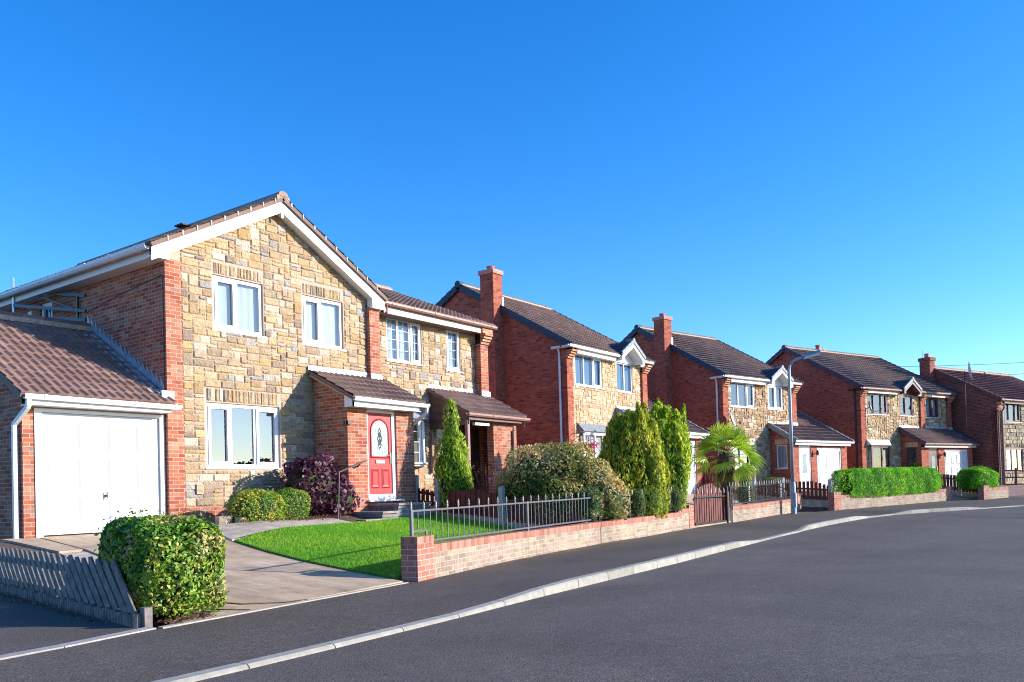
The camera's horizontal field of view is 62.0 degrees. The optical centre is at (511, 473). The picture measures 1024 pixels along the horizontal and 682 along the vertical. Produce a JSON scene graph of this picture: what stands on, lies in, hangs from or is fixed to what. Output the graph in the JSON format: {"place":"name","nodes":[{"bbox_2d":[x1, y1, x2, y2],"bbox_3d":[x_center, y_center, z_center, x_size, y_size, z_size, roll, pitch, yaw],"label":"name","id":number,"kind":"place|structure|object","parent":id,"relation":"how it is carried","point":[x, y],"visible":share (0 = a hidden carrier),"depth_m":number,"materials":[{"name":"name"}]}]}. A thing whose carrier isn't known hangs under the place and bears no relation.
{"place":"outdoors","nodes":[
{"label":"outdoors","id":0,"kind":"place"},
{"bbox_2d":[0,538,82,552],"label":"driveway slab","id":1,"kind":"structure","parent":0,"point":[51,546],"depth_m":13.53,"materials":[{"name":"concrete"}]},
{"bbox_2d":[0,593,142,654],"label":"side drive","id":2,"kind":"structure","parent":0,"point":[23,627],"depth_m":8.21,"materials":[{"name":"asphalt"}]},
{"bbox_2d":[0,548,152,627],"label":"picket fence","id":3,"kind":"object","parent":2,"relation":"on","point":[65,583],"visible":0.76,"depth_m":9.49,"materials":[{"name":"grey wood"}]},
{"bbox_2d":[0,627,155,659],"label":"edging kerb","id":4,"kind":"structure","parent":2,"relation":"on","point":[59,646],"depth_m":7.16,"materials":[{"name":"concrete"}]},
{"bbox_2d":[60,551,178,616],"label":"driveway slab","id":5,"kind":"structure","parent":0,"point":[83,554],"depth_m":12.63,"materials":[{"name":"grey concrete"}]},
{"bbox_2d":[40,532,402,621],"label":"driveway","id":6,"kind":"structure","parent":0,"point":[253,575],"depth_m":11.24,"materials":[{"name":"concrete"}]},
{"bbox_2d":[93,504,230,618],"bbox_3d":[-3.701,0.930,8.993,1.622,1.210,1.138,-3,-2,44],"label":"corner hedge","id":7,"kind":"object","parent":6,"relation":"on","point":[171,561],"visible":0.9,"depth_m":8.53,"materials":[{"name":"green plant"}]},
{"bbox_2d":[200,608,250,609],"bbox_3d":[-3.052,1.435,8.991,0.569,0.048,0.042,-2,-1,-4],"label":"drive joint","id":8,"kind":"object","parent":6,"relation":"on","point":[225,609],"visible":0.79,"depth_m":8.98,"materials":[{"name":"concrete"}]},
{"bbox_2d":[226,599,307,604],"bbox_3d":[-2.769,1.426,9.478,0.995,0.055,0.188,-1,-1,-22],"label":"drive joint","id":9,"kind":"object","parent":6,"relation":"on","point":[265,603],"visible":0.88,"depth_m":9.41,"materials":[{"name":"concrete"}]},
{"bbox_2d":[217,518,351,541],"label":"path","id":10,"kind":"structure","parent":0,"point":[231,531],"depth_m":15.75,"materials":[{"name":"grey concrete"}]},
{"bbox_2d":[235,513,525,579],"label":"lawn","id":11,"kind":"structure","parent":0,"point":[326,564],"depth_m":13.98,"materials":[{"name":"green plant"}]},
{"bbox_2d":[95,511,819,628],"bbox_3d":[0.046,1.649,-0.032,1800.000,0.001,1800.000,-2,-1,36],"label":"ground","id":12,"kind":"structure","parent":0,"point":[155,620],"depth_m":11.65,"materials":[{"name":"soil"}]},
{"bbox_2d":[0,497,1023,681],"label":"footway","id":13,"kind":"structure","parent":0,"point":[153,655],"depth_m":8.84,"materials":[{"name":"concrete"}]},
{"bbox_2d":[158,582,408,628],"bbox_3d":[-2.347,1.496,9.648,0.089,0.111,3.882,-2,-1,29],"label":"drive edging","id":14,"kind":"object","parent":13,"relation":"on","point":[232,614],"visible":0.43,"depth_m":9.12,"materials":[{"name":"concrete"}]},
{"bbox_2d":[787,350,819,513],"bbox_3d":[10.159,-1.345,29.502,1.157,5.845,0.240,-2,-1,4],"label":"street lamp","id":15,"kind":"object","parent":13,"relation":"on","point":[793,497],"visible":0.97,"depth_m":29.48,"materials":[{"name":"metal"}]},
{"bbox_2d":[0,489,1023,581],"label":"garden ground","id":16,"kind":"structure","parent":0,"point":[352,518],"depth_m":17.74,"materials":[{"name":"soil"}]},
{"bbox_2d":[0,513,349,623],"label":"fallen leaves","id":17,"kind":"object","parent":16,"relation":"on","point":[177,619],"visible":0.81,"depth_m":9.37,"materials":[{"name":"brown plant"}]},
{"bbox_2d":[0,191,429,538],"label":"gabled house","id":18,"kind":"structure","parent":16,"relation":"on","point":[210,365],"depth_m":17.31,"materials":[{"name":"stone"}]},
{"bbox_2d":[42,301,51,316],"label":"window","id":19,"kind":"structure","parent":18,"relation":"in","point":[45,313],"depth_m":19.35,"materials":[{"name":"white plastic"}]},
{"bbox_2d":[11,277,86,321],"bbox_3d":[-10.241,-3.849,18.784,2.654,1.315,0.059,-2,-1,29],"label":"aerial bracket","id":20,"kind":"object","parent":18,"relation":"attached to","point":[77,310],"visible":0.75,"depth_m":18.51,"materials":[{"name":"metal"}]},
{"bbox_2d":[41,412,159,534],"bbox_3d":[-7.380,0.004,15.406,0.098,2.105,2.170,-2,-1,36],"label":"garage door","id":21,"kind":"structure","parent":18,"relation":"in","point":[95,467],"depth_m":15.28,"materials":[{"name":"white metal"}]},
{"bbox_2d":[212,274,266,337],"bbox_3d":[-5.740,-3.473,17.807,0.182,1.155,1.350,-2,-1,36],"label":"window","id":22,"kind":"structure","parent":18,"relation":"in","point":[237,304],"depth_m":17.78,"materials":[{"name":"white plastic"}]},
{"bbox_2d":[205,402,282,469],"bbox_3d":[-5.716,-0.756,17.894,0.430,1.355,1.927,-2,-1,36],"label":"window","id":23,"kind":"structure","parent":18,"relation":"in","point":[258,413],"depth_m":18.03,"materials":[{"name":"white plastic"}]},
{"bbox_2d":[302,295,346,350],"bbox_3d":[-4.383,-3.454,19.648,0.180,1.150,1.335,-2,-1,36],"label":"window","id":24,"kind":"structure","parent":18,"relation":"in","point":[322,318],"depth_m":19.69,"materials":[{"name":"white plastic"}]},
{"bbox_2d":[367,412,391,493],"bbox_3d":[-3.015,-0.454,19.431,0.088,1.846,0.756,-2,-1,36],"label":"front door","id":25,"kind":"structure","parent":18,"relation":"in","point":[379,424],"depth_m":19.42,"materials":[{"name":"red wood"}]},
{"bbox_2d":[215,516,232,524],"bbox_3d":[-5.430,0.883,16.117,0.214,0.162,0.367,-2,-1,36],"label":"garden rock","id":26,"kind":"object","parent":16,"relation":"on","point":[219,520],"visible":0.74,"depth_m":15.99,"materials":[{"name":"stone"}]},
{"bbox_2d":[221,512,234,519],"bbox_3d":[-5.473,0.830,16.479,0.316,0.148,0.174,-1,-1,-34],"label":"garden rock","id":27,"kind":"object","parent":16,"relation":"on","point":[223,514],"visible":0.45,"depth_m":16.38,"materials":[{"name":"stone"}]},
{"bbox_2d":[235,517,245,522],"bbox_3d":[-5.149,0.888,16.174,0.142,0.127,0.194,-2,-1,24],"label":"garden rock","id":28,"kind":"object","parent":16,"relation":"on","point":[242,519],"visible":0.49,"depth_m":16.11,"materials":[{"name":"stone"}]},
{"bbox_2d":[223,486,287,522],"bbox_3d":[-4.958,0.696,16.607,1.034,0.894,1.289,-2,-1,36],"label":"variegated bush","id":29,"kind":"object","parent":16,"relation":"on","point":[252,504],"visible":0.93,"depth_m":16.29,"materials":[{"name":"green plant"}]},
{"bbox_2d":[276,487,310,519],"bbox_3d":[-4.532,0.676,17.330,0.815,0.836,0.946,-2,-1,36],"label":"green bush","id":30,"kind":"object","parent":16,"relation":"on","point":[297,507],"visible":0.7,"depth_m":17.14,"materials":[{"name":"green plant"}]},
{"bbox_2d":[280,452,363,516],"bbox_3d":[-4.124,0.326,18.127,1.141,1.547,1.805,-2,-1,36],"label":"purple bush","id":31,"kind":"object","parent":16,"relation":"on","point":[315,478],"visible":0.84,"depth_m":17.81,"materials":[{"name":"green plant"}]},
{"bbox_2d":[338,460,366,518],"bbox_3d":[-3.473,0.421,18.203,0.181,1.452,1.490,-2,-1,15],"label":"handrail","id":32,"kind":"object","parent":16,"relation":"on","point":[358,465],"visible":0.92,"depth_m":17.59,"materials":[{"name":"metal"}]},
{"bbox_2d":[353,502,431,521],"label":"door steps","id":33,"kind":"structure","parent":16,"relation":"on","point":[381,511],"depth_m":18.61,"materials":[{"name":"concrete"}]},
{"bbox_2d":[415,475,440,514],"bbox_3d":[-2.007,0.632,20.178,0.810,1.220,0.135,-2,-1,36],"label":"paling fence","id":34,"kind":"object","parent":16,"relation":"on","point":[436,493],"visible":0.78,"depth_m":20.11,"materials":[{"name":"red wood"}]},
{"bbox_2d":[374,283,529,504],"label":"set back house","id":35,"kind":"structure","parent":16,"relation":"on","point":[435,357],"depth_m":23.07,"materials":[{"name":"stone"}]},
{"bbox_2d":[386,317,424,366],"bbox_3d":[-2.841,-3.442,22.269,0.181,1.170,1.445,-2,-1,36],"label":"window","id":36,"kind":"structure","parent":35,"relation":"in","point":[403,337],"depth_m":22.37,"materials":[{"name":"white plastic"}]},
{"bbox_2d":[414,419,427,466],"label":"bay window","id":37,"kind":"structure","parent":35,"relation":"in","point":[419,428],"depth_m":22.19,"materials":[{"name":"white plastic"}]},
{"bbox_2d":[436,429,457,470],"bbox_3d":[-1.751,-0.180,23.368,0.070,2.050,0.870,-2,-1,36],"label":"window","id":38,"kind":"structure","parent":35,"relation":"in","point":[438,431],"depth_m":23.04,"materials":[{"name":"grey glass"}]},
{"bbox_2d":[446,330,462,372],"bbox_3d":[-1.680,-3.434,23.845,0.180,1.210,0.730,-2,-1,36],"label":"window","id":39,"kind":"structure","parent":35,"relation":"in","point":[452,337],"depth_m":23.93,"materials":[{"name":"white plastic"}]},
{"bbox_2d":[459,429,480,489],"bbox_3d":[-1.107,-0.181,24.230,0.065,2.150,1.120,-2,-1,36],"label":"passage door","id":40,"kind":"structure","parent":35,"relation":"in","point":[474,434],"depth_m":24.29,"materials":[{"name":"brown wood"}]},
{"bbox_2d":[431,399,473,513],"bbox_3d":[-1.434,-0.384,20.236,1.030,2.820,0.985,-1,-1,-12],"label":"conifer","id":41,"kind":"object","parent":16,"relation":"on","point":[452,461],"visible":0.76,"depth_m":20.00,"materials":[{"name":"green plant"}]},
{"bbox_2d":[441,486,505,525],"bbox_3d":[-0.911,0.851,19.366,1.858,1.090,0.145,-2,-1,36],"label":"paling fence","id":42,"kind":"object","parent":16,"relation":"on","point":[473,495],"visible":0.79,"depth_m":19.28,"materials":[{"name":"red wood"}]},
{"bbox_2d":[464,460,499,501],"bbox_3d":[-0.611,0.339,19.917,0.823,1.331,1.015,-2,-1,36],"label":"rose bush","id":43,"kind":"object","parent":16,"relation":"on","point":[490,479],"visible":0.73,"depth_m":19.81,"materials":[{"name":"red plant"}]},
{"bbox_2d":[401,522,600,581],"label":"garden wall","id":44,"kind":"structure","parent":16,"relation":"on","point":[425,557],"depth_m":13.37,"materials":[{"name":"brick"}]},
{"bbox_2d":[409,493,590,540],"bbox_3d":[0.129,0.810,14.760,0.046,0.898,6.883,-2,-1,26],"label":"railing","id":45,"kind":"object","parent":44,"relation":"on","point":[411,523],"visible":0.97,"depth_m":14.03,"materials":[{"name":"metal"}]},
{"bbox_2d":[508,495,588,529],"bbox_3d":[0.772,0.973,18.473,1.869,0.999,0.145,-2,-1,25],"label":"paling fence","id":46,"kind":"object","parent":16,"relation":"on","point":[512,511],"visible":0.45,"depth_m":18.57,"materials":[{"name":"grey wood"}]},
{"bbox_2d":[493,439,631,524],"bbox_3d":[1.068,0.200,19.095,2.969,2.021,2.079,-2,-1,36],"label":"rounded bush","id":47,"kind":"object","parent":16,"relation":"on","point":[568,470],"visible":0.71,"depth_m":18.66,"materials":[{"name":"green plant"}]},
{"bbox_2d":[435,266,709,493],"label":"chimney house","id":48,"kind":"structure","parent":16,"relation":"on","point":[556,377],"depth_m":30.00,"materials":[{"name":"brick"}]},
{"bbox_2d":[572,432,600,455],"bbox_3d":[2.538,-0.971,28.592,0.981,0.832,0.997,-1,-1,-15],"label":"hanging basket","id":49,"kind":"object","parent":48,"relation":"attached to","point":[592,445],"visible":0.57,"depth_m":28.57,"materials":[{"name":"black paint"}]},
{"bbox_2d":[575,355,603,389],"bbox_3d":[2.663,-3.568,29.920,0.182,1.115,1.930,-2,-1,36],"label":"window","id":50,"kind":"structure","parent":48,"relation":"in","point":[587,370],"depth_m":30.05,"materials":[{"name":"white plastic"}]},
{"bbox_2d":[579,431,605,457],"bbox_3d":[2.872,-0.776,29.838,0.192,1.350,1.720,-2,-1,36],"label":"bay window","id":51,"kind":"structure","parent":48,"relation":"in","point":[592,434],"depth_m":29.76,"materials":[{"name":"white plastic"}]},
{"bbox_2d":[616,362,634,393],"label":"window","id":52,"kind":"structure","parent":48,"relation":"in","point":[624,376],"depth_m":32.08,"materials":[{"name":"white plastic"}]},
{"bbox_2d":[686,445,694,493],"bbox_3d":[6.716,-0.126,33.380,0.060,2.050,2.060,-2,-1,36],"label":"garage door","id":53,"kind":"structure","parent":48,"relation":"in","point":[691,481],"depth_m":33.98,"materials":[{"name":"white metal"}]},
{"bbox_2d":[574,485,604,521],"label":"glossy shrub","id":54,"kind":"object","parent":16,"relation":"on","point":[594,504],"visible":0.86,"depth_m":17.98,"materials":[{"name":"green plant"}]},
{"bbox_2d":[596,407,671,519],"bbox_3d":[2.958,-0.230,21.283,1.385,2.907,2.066,-7,-6,79],"label":"conifer","id":55,"kind":"object","parent":16,"relation":"on","point":[633,453],"visible":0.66,"depth_m":20.91,"materials":[{"name":"green plant"}]},
{"bbox_2d":[595,505,693,542],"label":"garden wall","id":56,"kind":"structure","parent":16,"relation":"on","point":[628,528],"depth_m":20.28,"materials":[{"name":"brick"}]},
{"bbox_2d":[597,487,674,521],"bbox_3d":[3.209,0.688,20.659,0.068,0.694,5.672,-2,-1,29],"label":"railing","id":57,"kind":"object","parent":56,"relation":"on","point":[625,503],"visible":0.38,"depth_m":19.80,"materials":[{"name":"grey metal"}]},
{"bbox_2d":[632,488,645,515],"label":"conifer sprig","id":58,"kind":"object","parent":56,"relation":"on","point":[639,503],"visible":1,"depth_m":19.98,"materials":[{"name":"green plant"}]},
{"bbox_2d":[641,484,666,514],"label":"conifer sprig","id":59,"kind":"object","parent":56,"relation":"on","point":[652,502],"visible":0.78,"depth_m":20.70,"materials":[{"name":"green plant"}]},
{"bbox_2d":[664,488,671,512],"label":"conifer sprig","id":60,"kind":"object","parent":56,"relation":"on","point":[670,504],"visible":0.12,"depth_m":21.73,"materials":[{"name":"green plant"}]},
{"bbox_2d":[669,486,684,511],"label":"conifer sprig","id":61,"kind":"object","parent":56,"relation":"on","point":[676,494],"visible":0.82,"depth_m":22.45,"materials":[{"name":"green plant"}]},
{"bbox_2d":[635,398,692,513],"bbox_3d":[4.208,-0.453,23.117,1.611,3.273,1.257,-1,-1,-21],"label":"conifer","id":62,"kind":"object","parent":16,"relation":"on","point":[673,426],"visible":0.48,"depth_m":22.80,"materials":[{"name":"green plant"}]},
{"bbox_2d":[693,484,729,524],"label":"driveway gate","id":63,"kind":"structure","parent":16,"relation":"on","point":[704,498],"depth_m":24.69,"materials":[{"name":"red wood"}]},
{"bbox_2d":[690,421,767,506],"bbox_3d":[6.842,-0.275,27.074,2.455,2.900,2.506,-2,-1,36],"label":"fan palm","id":64,"kind":"object","parent":16,"relation":"on","point":[730,436],"visible":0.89,"depth_m":26.81,"materials":[{"name":"green plant"}]},
{"bbox_2d":[703,474,755,500],"bbox_3d":[8.651,0.673,34.001,2.208,1.268,0.135,-2,-1,36],"label":"paling fence","id":65,"kind":"object","parent":16,"relation":"on","point":[712,481],"visible":0.2,"depth_m":34.34,"materials":[{"name":"red wood"}]},
{"bbox_2d":[621,313,854,490],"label":"chimney house","id":66,"kind":"structure","parent":16,"relation":"on","point":[708,382],"depth_m":38.23,"materials":[{"name":"brick"}]},
{"bbox_2d":[726,412,740,427],"bbox_3d":[9.361,-2.273,36.110,0.506,0.707,0.520,-1,-1,-22],"label":"satellite dish","id":67,"kind":"object","parent":66,"relation":"attached to","point":[732,420],"visible":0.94,"depth_m":36.15,"materials":[{"name":"metal"}]},
{"bbox_2d":[730,382,756,408],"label":"window","id":68,"kind":"structure","parent":66,"relation":"in","point":[742,395],"depth_m":37.45,"materials":[{"name":"white plastic"}]},
{"bbox_2d":[733,442,757,469],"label":"window","id":69,"kind":"structure","parent":66,"relation":"in","point":[754,443],"depth_m":37.50,"materials":[{"name":"white plastic"}]},
{"bbox_2d":[767,385,784,410],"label":"window","id":70,"kind":"structure","parent":66,"relation":"in","point":[774,392],"depth_m":39.00,"materials":[{"name":"white plastic"}]},
{"bbox_2d":[775,445,788,469],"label":"window","id":71,"kind":"structure","parent":66,"relation":"in","point":[782,462],"depth_m":38.17,"materials":[{"name":"white plastic"}]},
{"bbox_2d":[800,446,809,487],"bbox_3d":[13.188,-0.196,38.396,0.886,2.038,0.065,-1,-1,-41],"label":"front door","id":72,"kind":"structure","parent":66,"relation":"in","point":[804,451],"depth_m":38.40,"materials":[{"name":"white plastic"}]},
{"bbox_2d":[817,451,839,488],"bbox_3d":[14.798,-0.020,39.794,2.050,2.050,0.060,-1,-1,-41],"label":"garage door","id":73,"kind":"structure","parent":66,"relation":"in","point":[828,461],"depth_m":39.65,"materials":[{"name":"white metal"}]},
{"bbox_2d":[713,493,801,521],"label":"garden wall","id":74,"kind":"structure","parent":16,"relation":"on","point":[743,512],"depth_m":27.75,"materials":[{"name":"brick"}]},
{"bbox_2d":[729,479,796,505],"bbox_3d":[8.547,0.578,28.609,0.047,0.828,6.939,-2,-1,34],"label":"railing","id":75,"kind":"object","parent":74,"relation":"on","point":[781,488],"visible":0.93,"depth_m":27.93,"materials":[{"name":"grey metal"}]},
{"bbox_2d":[757,477,784,501],"bbox_3d":[10.015,0.755,32.997,1.089,1.190,0.135,-2,-1,36],"label":"paling fence","id":76,"kind":"object","parent":16,"relation":"on","point":[773,492],"visible":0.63,"depth_m":32.96,"materials":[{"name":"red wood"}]},
{"bbox_2d":[762,477,780,495],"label":"shrub","id":77,"kind":"object","parent":16,"relation":"on","point":[778,479],"visible":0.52,"depth_m":33.48,"materials":[{"name":"green plant"}]},
{"bbox_2d":[786,479,831,507],"bbox_3d":[11.178,0.820,32.089,1.732,1.160,0.138,-2,-1,39],"label":"paling fence","id":78,"kind":"object","parent":16,"relation":"on","point":[809,502],"visible":0.69,"depth_m":31.99,"materials":[{"name":"red wood"}]},
{"bbox_2d":[766,345,979,486],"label":"house","id":79,"kind":"structure","parent":16,"relation":"on","point":[909,424],"depth_m":43.47,"materials":[{"name":"brick"}]},
{"bbox_2d":[865,401,881,413],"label":"satellite dish","id":80,"kind":"object","parent":79,"relation":"attached to","point":[870,407],"visible":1,"depth_m":41.31,"materials":[{"name":"black paint"}]},
{"bbox_2d":[867,393,888,415],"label":"window","id":81,"kind":"structure","parent":79,"relation":"in","point":[877,401],"depth_m":42.60,"materials":[{"name":"white plastic"}]},
{"bbox_2d":[868,445,890,467],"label":"bay window","id":82,"kind":"structure","parent":79,"relation":"in","point":[882,447],"depth_m":42.24,"materials":[{"name":"white plastic"}]},
{"bbox_2d":[899,396,913,416],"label":"window","id":83,"kind":"structure","parent":79,"relation":"in","point":[905,402],"depth_m":43.94,"materials":[{"name":"white plastic"}]},
{"bbox_2d":[907,447,916,466],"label":"window","id":84,"kind":"structure","parent":79,"relation":"in","point":[908,454],"depth_m":43.15,"materials":[{"name":"brown plastic"}]},
{"bbox_2d":[926,398,937,417],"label":"window","id":85,"kind":"structure","parent":79,"relation":"in","point":[931,403],"depth_m":45.29,"materials":[{"name":"white plastic"}]},
{"bbox_2d":[929,449,937,480],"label":"front door","id":86,"kind":"structure","parent":79,"relation":"in","point":[932,452],"depth_m":43.16,"materials":[{"name":"white plastic"}]},
{"bbox_2d":[945,451,966,486],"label":"garage door","id":87,"kind":"structure","parent":79,"relation":"in","point":[955,461],"depth_m":44.29,"materials":[{"name":"white metal"}]},
{"bbox_2d":[826,464,942,497],"bbox_3d":[14.916,0.255,33.829,8.037,1.340,1.167,-1,-1,-37],"label":"clipped hedge","id":88,"kind":"object","parent":16,"relation":"in","point":[860,481],"visible":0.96,"depth_m":32.93,"materials":[{"name":"green plant"}]},
{"bbox_2d":[828,486,951,510],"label":"garden wall","id":89,"kind":"structure","parent":16,"relation":"on","point":[837,501],"depth_m":32.90,"materials":[{"name":"brick"}]},
{"bbox_2d":[937,473,960,495],"bbox_3d":[19.342,0.573,37.736,1.012,1.210,0.140,-3,-1,42],"label":"paling fence","id":90,"kind":"object","parent":16,"relation":"on","point":[946,478],"visible":0.43,"depth_m":37.63,"materials":[{"name":"red wood"}]},
{"bbox_2d":[962,486,977,496],"bbox_3d":[20.043,0.647,37.136,0.797,1.060,0.080,-3,-2,44],"label":"paling fence","id":91,"kind":"object","parent":16,"relation":"on","point":[972,493],"visible":0.27,"depth_m":37.15,"materials":[{"name":"red wood"}]},
{"bbox_2d":[918,350,1023,485],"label":"end house","id":92,"kind":"structure","parent":16,"relation":"on","point":[995,414],"depth_m":45.77,"materials":[{"name":"brick"}]},
{"bbox_2d":[958,362,985,426],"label":"aerial mast","id":93,"kind":"object","parent":92,"relation":"attached to","point":[969,370],"visible":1,"depth_m":44.72,"materials":[{"name":"grey metal"}]},
{"bbox_2d":[1004,404,1021,422],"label":"window","id":94,"kind":"structure","parent":92,"relation":"in","point":[1011,411],"depth_m":45.82,"materials":[{"name":"white plastic"}]},
{"bbox_2d":[1006,449,1023,472],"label":"window","id":95,"kind":"structure","parent":92,"relation":"in","point":[1017,450],"depth_m":45.88,"materials":[{"name":"white plastic"}]},
{"bbox_2d":[955,465,1000,494],"bbox_3d":[20.099,0.274,36.777,1.996,1.330,1.430,-1,-1,-34],"label":"clipped hedge","id":96,"kind":"object","parent":16,"relation":"on","point":[973,478],"visible":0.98,"depth_m":36.33,"materials":[{"name":"green plant"}]},
{"bbox_2d":[978,485,1008,499],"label":"garden wall","id":97,"kind":"structure","parent":16,"relation":"on","point":[985,492],"depth_m":36.32,"materials":[{"name":"brick"}]},
{"bbox_2d":[1004,468,1023,484],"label":"ranch fence","id":98,"kind":"object","parent":16,"relation":"on","point":[1015,470],"visible":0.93,"depth_m":41.96,"materials":[{"name":"brown wood"}]},
{"bbox_2d":[0,0,1023,469],"label":"sky","id":99,"kind":"structure","parent":0,"point":[760,177],"materials":[{"name":"blue"}]},
{"bbox_2d":[196,506,1023,681],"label":"road","id":100,"kind":"structure","parent":0,"point":[929,597],"depth_m":7.99,"materials":[{"name":"grey asphalt"}]},
{"bbox_2d":[152,505,1023,681],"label":"kerb","id":101,"kind":"structure","parent":100,"relation":"on","point":[573,583],"depth_m":10.10,"materials":[{"name":"concrete"}]},
{"bbox_2d":[694,517,729,527],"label":"path","id":102,"kind":"structure","parent":0,"point":[709,524],"depth_m":24.53,"materials":[{"name":"concrete"}]},
{"bbox_2d":[685,494,760,510],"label":"path","id":103,"kind":"structure","parent":0,"point":[689,498],"depth_m":30.98,"materials":[{"name":"concrete"}]},
{"bbox_2d":[736,477,754,503],"bbox_3d":[7.912,0.486,28.875,0.645,1.293,0.641,-2,-1,4],"label":"topiary cone","id":104,"kind":"object","parent":103,"relation":"on","point":[747,495],"visible":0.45,"depth_m":28.73,"materials":[{"name":"green plant"}]},
{"bbox_2d":[900,362,1023,366],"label":"overhead cable","id":105,"kind":"object","parent":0,"point":[955,365],"visible":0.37,"depth_m":59.95,"materials":[{"name":"black plastic"}]},
{"bbox_2d":[952,494,977,499],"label":"path","id":106,"kind":"structure","parent":0,"point":[957,497],"depth_m":36.77,"materials":[{"name":"concrete"}]},
{"bbox_2d":[998,485,1023,496],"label":"block paving","id":107,"kind":"structure","parent":0,"point":[1016,490],"depth_m":39.34,"materials":[{"name":"pink brick"}]}
]}

